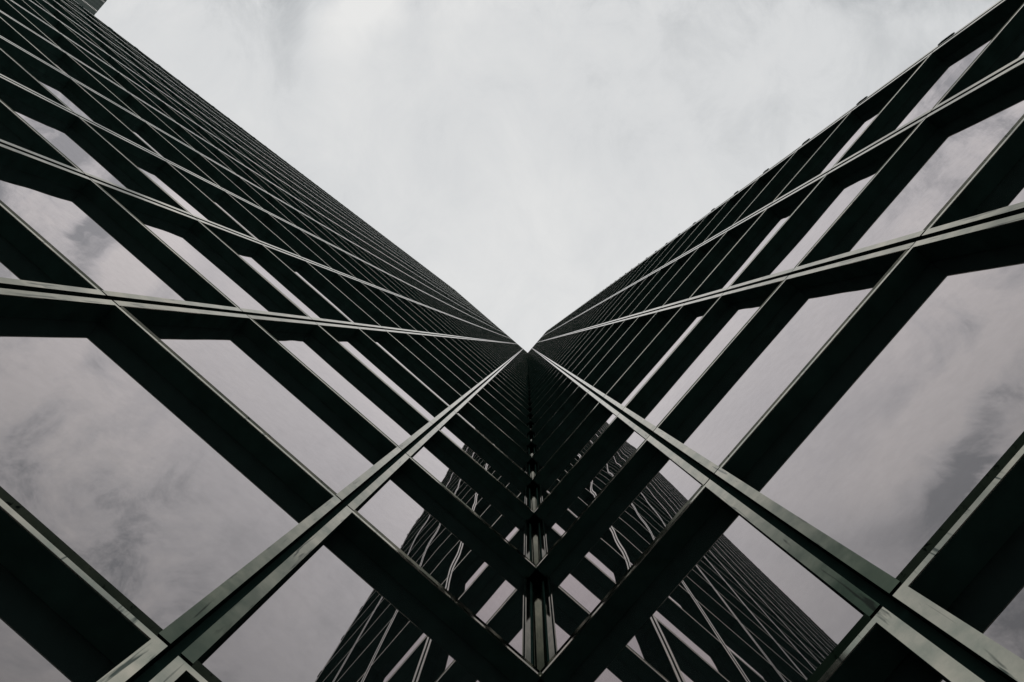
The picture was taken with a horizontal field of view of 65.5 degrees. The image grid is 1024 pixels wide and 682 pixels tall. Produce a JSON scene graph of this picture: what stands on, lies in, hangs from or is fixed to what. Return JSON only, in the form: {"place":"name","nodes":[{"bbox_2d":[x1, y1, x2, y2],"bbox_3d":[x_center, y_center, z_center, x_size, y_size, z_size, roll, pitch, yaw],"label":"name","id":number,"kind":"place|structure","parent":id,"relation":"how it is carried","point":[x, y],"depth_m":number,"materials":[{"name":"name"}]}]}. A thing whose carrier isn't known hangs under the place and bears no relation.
{"place":"outdoors","nodes":[
{"label":"outdoors","id":0,"kind":"place"},
{"bbox_2d":[74,0,106,14],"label":"distant tower","id":1,"kind":"structure","parent":0,"point":[93,7],"depth_m":179.80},
{"bbox_2d":[0,0,1023,681],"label":"office tower","id":2,"kind":"structure","parent":0,"point":[266,414],"depth_m":7.89,"materials":[{"name":"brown metal"}]},
{"bbox_2d":[0,17,65,74],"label":"window","id":3,"kind":"structure","parent":2,"relation":"in","point":[7,32],"depth_m":19.46,"materials":[{"name":"brown metal"}]},
{"bbox_2d":[0,49,73,112],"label":"window","id":4,"kind":"structure","parent":2,"relation":"in","point":[10,70],"depth_m":15.60,"materials":[{"name":"black glass"}]},
{"bbox_2d":[0,101,83,174],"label":"window","id":5,"kind":"structure","parent":2,"relation":"in","point":[15,133],"depth_m":11.74,"materials":[{"name":"black glass"}]},
{"bbox_2d":[0,203,105,298],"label":"window","id":6,"kind":"structure","parent":2,"relation":"in","point":[27,263],"depth_m":7.88,"materials":[{"name":"brown metal"}]},
{"bbox_2d":[5,0,127,91],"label":"window","id":7,"kind":"structure","parent":2,"relation":"in","point":[62,42],"depth_m":26.67,"materials":[{"name":"brown metal"}]},
{"bbox_2d":[23,0,116,70],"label":"window","id":8,"kind":"structure","parent":2,"relation":"in","point":[60,27],"depth_m":30.83,"materials":[{"name":"black glass"}]},
{"bbox_2d":[0,11,140,118],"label":"window","id":9,"kind":"structure","parent":2,"relation":"in","point":[62,60],"depth_m":22.61,"materials":[{"name":"brown metal"}]},
{"bbox_2d":[36,0,105,52],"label":"window","id":10,"kind":"structure","parent":2,"relation":"in","point":[52,10],"depth_m":34.83,"materials":[{"name":"brown metal"}]},
{"bbox_2d":[46,0,101,41],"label":"window","id":11,"kind":"structure","parent":2,"relation":"in","point":[52,2],"depth_m":38.70,"materials":[{"name":"brown metal"}]},
{"bbox_2d":[0,37,161,157],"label":"window","id":12,"kind":"structure","parent":2,"relation":"in","point":[59,84],"depth_m":18.58,"materials":[{"name":"black glass"}]},
{"bbox_2d":[0,498,166,681],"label":"window","id":13,"kind":"structure","parent":2,"relation":"in","point":[57,624],"depth_m":4.02,"materials":[{"name":"black glass"}]},
{"bbox_2d":[0,76,191,216],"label":"window","id":14,"kind":"structure","parent":2,"relation":"in","point":[98,160],"depth_m":14.52,"materials":[{"name":"brown metal"}]},
{"bbox_2d":[60,12,148,82],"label":"window","id":15,"kind":"structure","parent":2,"relation":"in","point":[94,39],"depth_m":38.58,"materials":[{"name":"black glass"}]},
{"bbox_2d":[61,22,161,100],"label":"window","id":16,"kind":"structure","parent":2,"relation":"in","point":[105,56],"depth_m":34.68,"materials":[{"name":"black glass"}]},
{"bbox_2d":[63,35,176,122],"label":"window","id":17,"kind":"structure","parent":2,"relation":"in","point":[120,79],"depth_m":30.65,"materials":[{"name":"black glass"}]},
{"bbox_2d":[0,144,241,313],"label":"window","id":18,"kind":"structure","parent":2,"relation":"in","point":[63,207],"depth_m":10.38,"materials":[{"name":"grey glass"}]},
{"bbox_2d":[65,52,195,150],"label":"window","id":19,"kind":"structure","parent":2,"relation":"in","point":[145,114],"depth_m":26.63,"materials":[{"name":"brown metal"}]},
{"bbox_2d":[71,78,221,188],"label":"window","id":20,"kind":"structure","parent":2,"relation":"in","point":[139,127],"depth_m":22.57,"materials":[{"name":"black glass"}]},
{"bbox_2d":[113,58,194,122],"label":"window","id":21,"kind":"structure","parent":2,"relation":"in","point":[144,82],"depth_m":38.56,"materials":[{"name":"brown metal"}]},
{"bbox_2d":[77,115,257,241],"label":"window","id":22,"kind":"structure","parent":2,"relation":"in","point":[156,168],"depth_m":18.45,"materials":[{"name":"black glass"}]},
{"bbox_2d":[120,73,214,146],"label":"window","id":23,"kind":"structure","parent":2,"relation":"in","point":[158,102],"depth_m":34.69,"materials":[{"name":"brown metal"}]},
{"bbox_2d":[0,288,340,666],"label":"window","id":24,"kind":"structure","parent":2,"relation":"in","point":[163,493],"depth_m":6.06,"materials":[{"name":"grey glass"}]},
{"bbox_2d":[149,656,207,681],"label":"window","id":25,"kind":"structure","parent":2,"relation":"in","point":[178,670],"depth_m":4.00,"materials":[{"name":"grey metal"}]},
{"bbox_2d":[131,94,236,174],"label":"window","id":26,"kind":"structure","parent":2,"relation":"in","point":[180,131],"depth_m":30.71,"materials":[{"name":"black glass"}]},
{"bbox_2d":[90,178,311,320],"bbox_3d":[-5.167,-1.319,13.672,3.039,3.767,0.265,41,-89,1],"label":"window","id":27,"kind":"structure","parent":2,"relation":"in","point":[182,233],"depth_m":14.27,"materials":[{"name":"brown metal"}]},
{"bbox_2d":[165,103,244,165],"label":"window","id":28,"kind":"structure","parent":2,"relation":"in","point":[191,123],"depth_m":38.51,"materials":[{"name":"brown metal"}]},
{"bbox_2d":[146,122,264,210],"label":"window","id":29,"kind":"structure","parent":2,"relation":"in","point":[197,159],"depth_m":26.66,"materials":[{"name":"black glass"}]},
{"bbox_2d":[180,125,268,193],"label":"window","id":30,"kind":"structure","parent":2,"relation":"in","point":[212,149],"depth_m":34.65,"materials":[{"name":"black glass"}]},
{"bbox_2d":[165,160,301,258],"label":"window","id":31,"kind":"structure","parent":2,"relation":"in","point":[219,196],"depth_m":22.59,"materials":[{"name":"brown metal"}]},
{"bbox_2d":[199,153,296,226],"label":"window","id":32,"kind":"structure","parent":2,"relation":"in","point":[240,183],"depth_m":30.76,"materials":[{"name":"brown metal"}]},
{"bbox_2d":[218,149,292,207],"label":"window","id":33,"kind":"structure","parent":2,"relation":"in","point":[242,167],"depth_m":38.46,"materials":[{"name":"brown metal"}]},
{"bbox_2d":[113,300,401,509],"bbox_3d":[-2.886,0.696,9.817,3.039,3.767,0.266,41,-89,1],"label":"window","id":34,"kind":"structure","parent":2,"relation":"in","point":[237,358],"depth_m":10.01,"materials":[{"name":"grey glass"}]},
{"bbox_2d":[197,219,353,325],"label":"window","id":35,"kind":"structure","parent":2,"relation":"in","point":[252,252],"depth_m":18.45,"materials":[{"name":"black glass"}]},
{"bbox_2d":[226,191,333,270],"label":"window","id":36,"kind":"structure","parent":2,"relation":"in","point":[264,217],"depth_m":26.71,"materials":[{"name":"black glass"}]},
{"bbox_2d":[240,177,321,239],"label":"window","id":37,"kind":"structure","parent":2,"relation":"in","point":[265,195],"depth_m":34.60,"materials":[{"name":"brown metal"}]},
{"bbox_2d":[248,168,313,219],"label":"window","id":38,"kind":"structure","parent":2,"relation":"in","point":[272,186],"depth_m":42.26,"materials":[{"name":"black glass"}]},
{"bbox_2d":[271,195,342,250],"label":"window","id":39,"kind":"structure","parent":2,"relation":"in","point":[292,210],"depth_m":38.40,"materials":[{"name":"black glass"}]},
{"bbox_2d":[267,212,357,279],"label":"window","id":40,"kind":"structure","parent":2,"relation":"in","point":[300,235],"depth_m":30.74,"materials":[{"name":"brown metal"}]},
{"bbox_2d":[261,243,381,328],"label":"window","id":41,"kind":"structure","parent":2,"relation":"in","point":[303,269],"depth_m":22.60,"materials":[{"name":"black glass"}]},
{"bbox_2d":[298,211,358,258],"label":"window","id":42,"kind":"structure","parent":2,"relation":"in","point":[317,225],"depth_m":42.21,"materials":[{"name":"brown metal"}]},
{"bbox_2d":[300,229,375,286],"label":"window","id":43,"kind":"structure","parent":2,"relation":"in","point":[321,243],"depth_m":34.54,"materials":[{"name":"black glass"}]},
{"bbox_2d":[247,315,432,457],"bbox_3d":[-2.812,0.715,13.616,3.039,3.767,0.265,41,-89,1],"label":"window","id":44,"kind":"structure","parent":2,"relation":"in","point":[316,349],"depth_m":14.28,"materials":[{"name":"brown metal"}]},
{"bbox_2d":[305,260,402,330],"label":"window","id":45,"kind":"structure","parent":2,"relation":"in","point":[340,283],"depth_m":26.73,"materials":[{"name":"black glass"}]},
{"bbox_2d":[324,241,390,292],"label":"window","id":46,"kind":"structure","parent":2,"relation":"in","point":[340,252],"depth_m":38.35,"materials":[{"name":"black glass"}]},
{"bbox_2d":[180,506,543,681],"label":"window","id":47,"kind":"structure","parent":2,"relation":"in","point":[346,606],"depth_m":6.50,"materials":[{"name":"brown metal"}]},
{"bbox_2d":[345,252,402,296],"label":"window","id":48,"kind":"structure","parent":2,"relation":"in","point":[362,264],"depth_m":42.15,"materials":[{"name":"black glass"}]},
{"bbox_2d":[337,272,417,332],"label":"window","id":49,"kind":"structure","parent":2,"relation":"in","point":[405,326],"depth_m":30.68,"materials":[{"name":"brown metal"}]},
{"bbox_2d":[316,322,450,428],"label":"window","id":50,"kind":"structure","parent":2,"relation":"in","point":[351,338],"depth_m":18.48,"materials":[{"name":"brown metal"}]},
{"bbox_2d":[360,281,430,333],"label":"window","id":51,"kind":"structure","parent":2,"relation":"in","point":[375,290],"depth_m":34.48,"materials":[{"name":"brown metal"}]},
{"bbox_2d":[379,288,439,335],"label":"window","id":52,"kind":"structure","parent":2,"relation":"in","point":[390,295],"depth_m":38.29,"materials":[{"name":"black glass"}]},
{"bbox_2d":[358,327,463,411],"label":"window","id":53,"kind":"structure","parent":2,"relation":"in","point":[381,337],"depth_m":22.64,"materials":[{"name":"brown metal"}]},
{"bbox_2d":[394,294,447,335],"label":"window","id":54,"kind":"structure","parent":2,"relation":"in","point":[406,302],"depth_m":42.10,"materials":[{"name":"black glass"}]},
{"bbox_2d":[386,330,472,399],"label":"window","id":55,"kind":"structure","parent":2,"relation":"in","point":[408,342],"depth_m":26.80,"materials":[{"name":"black glass"}]},
{"bbox_2d":[406,332,478,393],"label":"window","id":56,"kind":"structure","parent":2,"relation":"in","point":[419,338],"depth_m":30.63,"materials":[{"name":"brown metal"}]},
{"bbox_2d":[347,454,544,672],"bbox_3d":[-0.647,2.631,9.763,2.734,3.767,0.265,41,-89,1],"label":"window","id":57,"kind":"structure","parent":2,"relation":"in","point":[407,506],"depth_m":10.03,"materials":[{"name":"black glass"}]},
{"bbox_2d":[420,333,484,387],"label":"window","id":58,"kind":"structure","parent":2,"relation":"in","point":[430,338],"depth_m":34.43,"materials":[{"name":"brown metal"}]},
{"bbox_2d":[433,335,488,382],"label":"window","id":59,"kind":"structure","parent":2,"relation":"in","point":[440,338],"depth_m":38.24,"materials":[{"name":"black glass"}]},
{"bbox_2d":[442,336,491,376],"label":"window","id":60,"kind":"structure","parent":2,"relation":"in","point":[451,341],"depth_m":42.03,"materials":[{"name":"black glass"}]},
{"bbox_2d":[406,427,539,565],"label":"window","id":61,"kind":"structure","parent":2,"relation":"in","point":[439,456],"depth_m":14.35,"materials":[{"name":"black metal"}]},
{"bbox_2d":[436,411,537,511],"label":"window","id":62,"kind":"structure","parent":2,"relation":"in","point":[453,426],"depth_m":18.57,"materials":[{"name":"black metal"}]},
{"bbox_2d":[454,400,535,478],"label":"window","id":63,"kind":"structure","parent":2,"relation":"in","point":[468,412],"depth_m":22.80,"materials":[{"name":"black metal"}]},
{"bbox_2d":[466,392,534,456],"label":"window","id":64,"kind":"structure","parent":2,"relation":"in","point":[475,400],"depth_m":26.77,"materials":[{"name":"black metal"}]},
{"bbox_2d":[475,387,533,440],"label":"window","id":65,"kind":"structure","parent":2,"relation":"in","point":[517,423],"depth_m":30.58,"materials":[{"name":"black glass"}]},
{"bbox_2d":[481,382,532,425],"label":"window","id":66,"kind":"structure","parent":2,"relation":"in","point":[486,386],"depth_m":34.38,"materials":[{"name":"black glass"}]},
{"bbox_2d":[486,378,531,416],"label":"window","id":67,"kind":"structure","parent":2,"relation":"in","point":[490,381],"depth_m":38.19,"materials":[{"name":"black glass"}]},
{"bbox_2d":[528,373,568,418],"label":"window","id":68,"kind":"structure","parent":2,"relation":"in","point":[564,376],"depth_m":38.15,"materials":[{"name":"black glass"}]},
{"bbox_2d":[530,376,573,424],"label":"window","id":69,"kind":"structure","parent":2,"relation":"in","point":[568,380],"depth_m":34.35,"materials":[{"name":"black glass"}]},
{"bbox_2d":[528,380,579,440],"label":"window","id":70,"kind":"structure","parent":2,"relation":"in","point":[574,384],"depth_m":30.55,"materials":[{"name":"black glass"}]},
{"bbox_2d":[530,384,588,453],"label":"window","id":71,"kind":"structure","parent":2,"relation":"in","point":[581,391],"depth_m":26.75,"materials":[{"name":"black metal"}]},
{"bbox_2d":[529,391,600,476],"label":"window","id":72,"kind":"structure","parent":2,"relation":"in","point":[590,400],"depth_m":22.87,"materials":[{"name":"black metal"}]},
{"bbox_2d":[529,400,618,511],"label":"window","id":73,"kind":"structure","parent":2,"relation":"in","point":[591,428],"depth_m":18.67,"materials":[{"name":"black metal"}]},
{"bbox_2d":[529,413,649,565],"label":"window","id":74,"kind":"structure","parent":2,"relation":"in","point":[622,438],"depth_m":14.38,"materials":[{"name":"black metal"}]},
{"bbox_2d":[566,322,614,375],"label":"window","id":75,"kind":"structure","parent":2,"relation":"in","point":[607,326],"depth_m":38.12,"materials":[{"name":"black glass"}]},
{"bbox_2d":[570,319,625,378],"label":"window","id":76,"kind":"structure","parent":2,"relation":"in","point":[616,325],"depth_m":34.32,"materials":[{"name":"black glass"}]},
{"bbox_2d":[575,315,639,385],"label":"window","id":77,"kind":"structure","parent":2,"relation":"in","point":[628,322],"depth_m":30.52,"materials":[{"name":"black glass"}]},
{"bbox_2d":[529,436,709,672],"bbox_3d":[1.176,2.492,9.729,0.265,3.767,2.752,41,-89,1],"label":"window","id":78,"kind":"structure","parent":2,"relation":"in","point":[655,485],"depth_m":10.05,"materials":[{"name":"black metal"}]},
{"bbox_2d":[582,310,658,389],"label":"window","id":79,"kind":"structure","parent":2,"relation":"in","point":[643,319],"depth_m":26.72,"materials":[{"name":"black glass"}]},
{"bbox_2d":[608,269,659,322],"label":"window","id":80,"kind":"structure","parent":2,"relation":"in","point":[651,276],"depth_m":38.10,"materials":[{"name":"black glass"}]},
{"bbox_2d":[591,303,684,401],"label":"window","id":81,"kind":"structure","parent":2,"relation":"in","point":[662,317],"depth_m":22.66,"materials":[{"name":"black glass"}]},
{"bbox_2d":[617,259,677,320],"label":"window","id":82,"kind":"structure","parent":2,"relation":"in","point":[663,270],"depth_m":34.30,"materials":[{"name":"black glass"}]},
{"bbox_2d":[604,293,722,415],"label":"window","id":83,"kind":"structure","parent":2,"relation":"in","point":[688,316],"depth_m":18.46,"materials":[{"name":"black glass"}]},
{"bbox_2d":[628,246,699,317],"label":"window","id":84,"kind":"structure","parent":2,"relation":"in","point":[683,259],"depth_m":30.49,"materials":[{"name":"black glass"}]},
{"bbox_2d":[650,215,706,273],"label":"window","id":85,"kind":"structure","parent":2,"relation":"in","point":[693,227],"depth_m":38.07,"materials":[{"name":"black glass"}]},
{"bbox_2d":[642,229,728,313],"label":"window","id":86,"kind":"structure","parent":2,"relation":"in","point":[705,248],"depth_m":26.65,"materials":[{"name":"black glass"}]},
{"bbox_2d":[664,199,728,265],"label":"window","id":87,"kind":"structure","parent":2,"relation":"in","point":[711,215],"depth_m":34.27,"materials":[{"name":"black glass"}]},
{"bbox_2d":[623,276,787,438],"bbox_3d":[3.178,0.279,13.502,0.266,3.767,3.000,41,-89,1],"label":"window","id":88,"kind":"structure","parent":2,"relation":"in","point":[734,309],"depth_m":14.23,"materials":[{"name":"black glass"}]},
{"bbox_2d":[540,480,881,681],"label":"window","id":89,"kind":"structure","parent":2,"relation":"in","point":[723,594],"depth_m":6.22,"materials":[{"name":"black glass"}]},
{"bbox_2d":[661,206,768,308],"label":"window","id":90,"kind":"structure","parent":2,"relation":"in","point":[734,234],"depth_m":22.49,"materials":[{"name":"black glass"}]},
{"bbox_2d":[680,178,757,256],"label":"window","id":91,"kind":"structure","parent":2,"relation":"in","point":[734,199],"depth_m":30.46,"materials":[{"name":"brown metal"}]},
{"bbox_2d":[702,149,797,243],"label":"window","id":92,"kind":"structure","parent":2,"relation":"in","point":[764,179],"depth_m":26.52,"materials":[{"name":"black glass"}]},
{"bbox_2d":[687,173,826,301],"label":"window","id":93,"kind":"structure","parent":2,"relation":"in","point":[773,218],"depth_m":18.32,"materials":[{"name":"black glass"}]},
{"bbox_2d":[653,242,914,484],"bbox_3d":[3.105,0.260,9.702,0.264,3.767,3.000,41,-89,1],"label":"window","id":94,"kind":"structure","parent":2,"relation":"in","point":[806,311],"depth_m":9.94,"materials":[{"name":"grey metal"}]},
{"bbox_2d":[731,109,852,227],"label":"window","id":95,"kind":"structure","parent":2,"relation":"in","point":[805,152],"depth_m":22.37,"materials":[{"name":"brown metal"}]},
{"bbox_2d":[727,116,925,290],"bbox_3d":[5.188,-2.046,13.474,0.264,3.767,3.000,41,-89,1],"label":"window","id":96,"kind":"structure","parent":2,"relation":"in","point":[839,188],"depth_m":14.13,"materials":[{"name":"black glass"}]},
{"bbox_2d":[771,52,931,203],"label":"window","id":97,"kind":"structure","parent":2,"relation":"in","point":[822,162],"depth_m":18.22,"materials":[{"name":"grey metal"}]},
{"bbox_2d":[715,213,1023,618],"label":"window","id":98,"kind":"structure","parent":2,"relation":"in","point":[911,410],"depth_m":6.02,"materials":[{"name":"grey glass"}]},
{"bbox_2d":[817,607,984,681],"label":"window","id":99,"kind":"structure","parent":2,"relation":"in","point":[887,649],"depth_m":3.95,"materials":[{"name":"black glass"}]},
{"bbox_2d":[792,60,1023,273],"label":"window","id":100,"kind":"structure","parent":2,"relation":"in","point":[955,140],"depth_m":10.14,"materials":[{"name":"grey metal"}]},
{"bbox_2d":[832,0,1023,169],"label":"window","id":101,"kind":"structure","parent":2,"relation":"in","point":[947,63],"depth_m":14.20,"materials":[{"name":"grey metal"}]},
{"bbox_2d":[922,118,1023,238],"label":"window","id":102,"kind":"structure","parent":2,"relation":"in","point":[996,190],"depth_m":7.71,"materials":[{"name":"black glass"}]},
{"bbox_2d":[94,0,998,352],"label":"sky","id":103,"kind":"structure","parent":0,"point":[529,155],"materials":[{"name":"white"}]}
]}

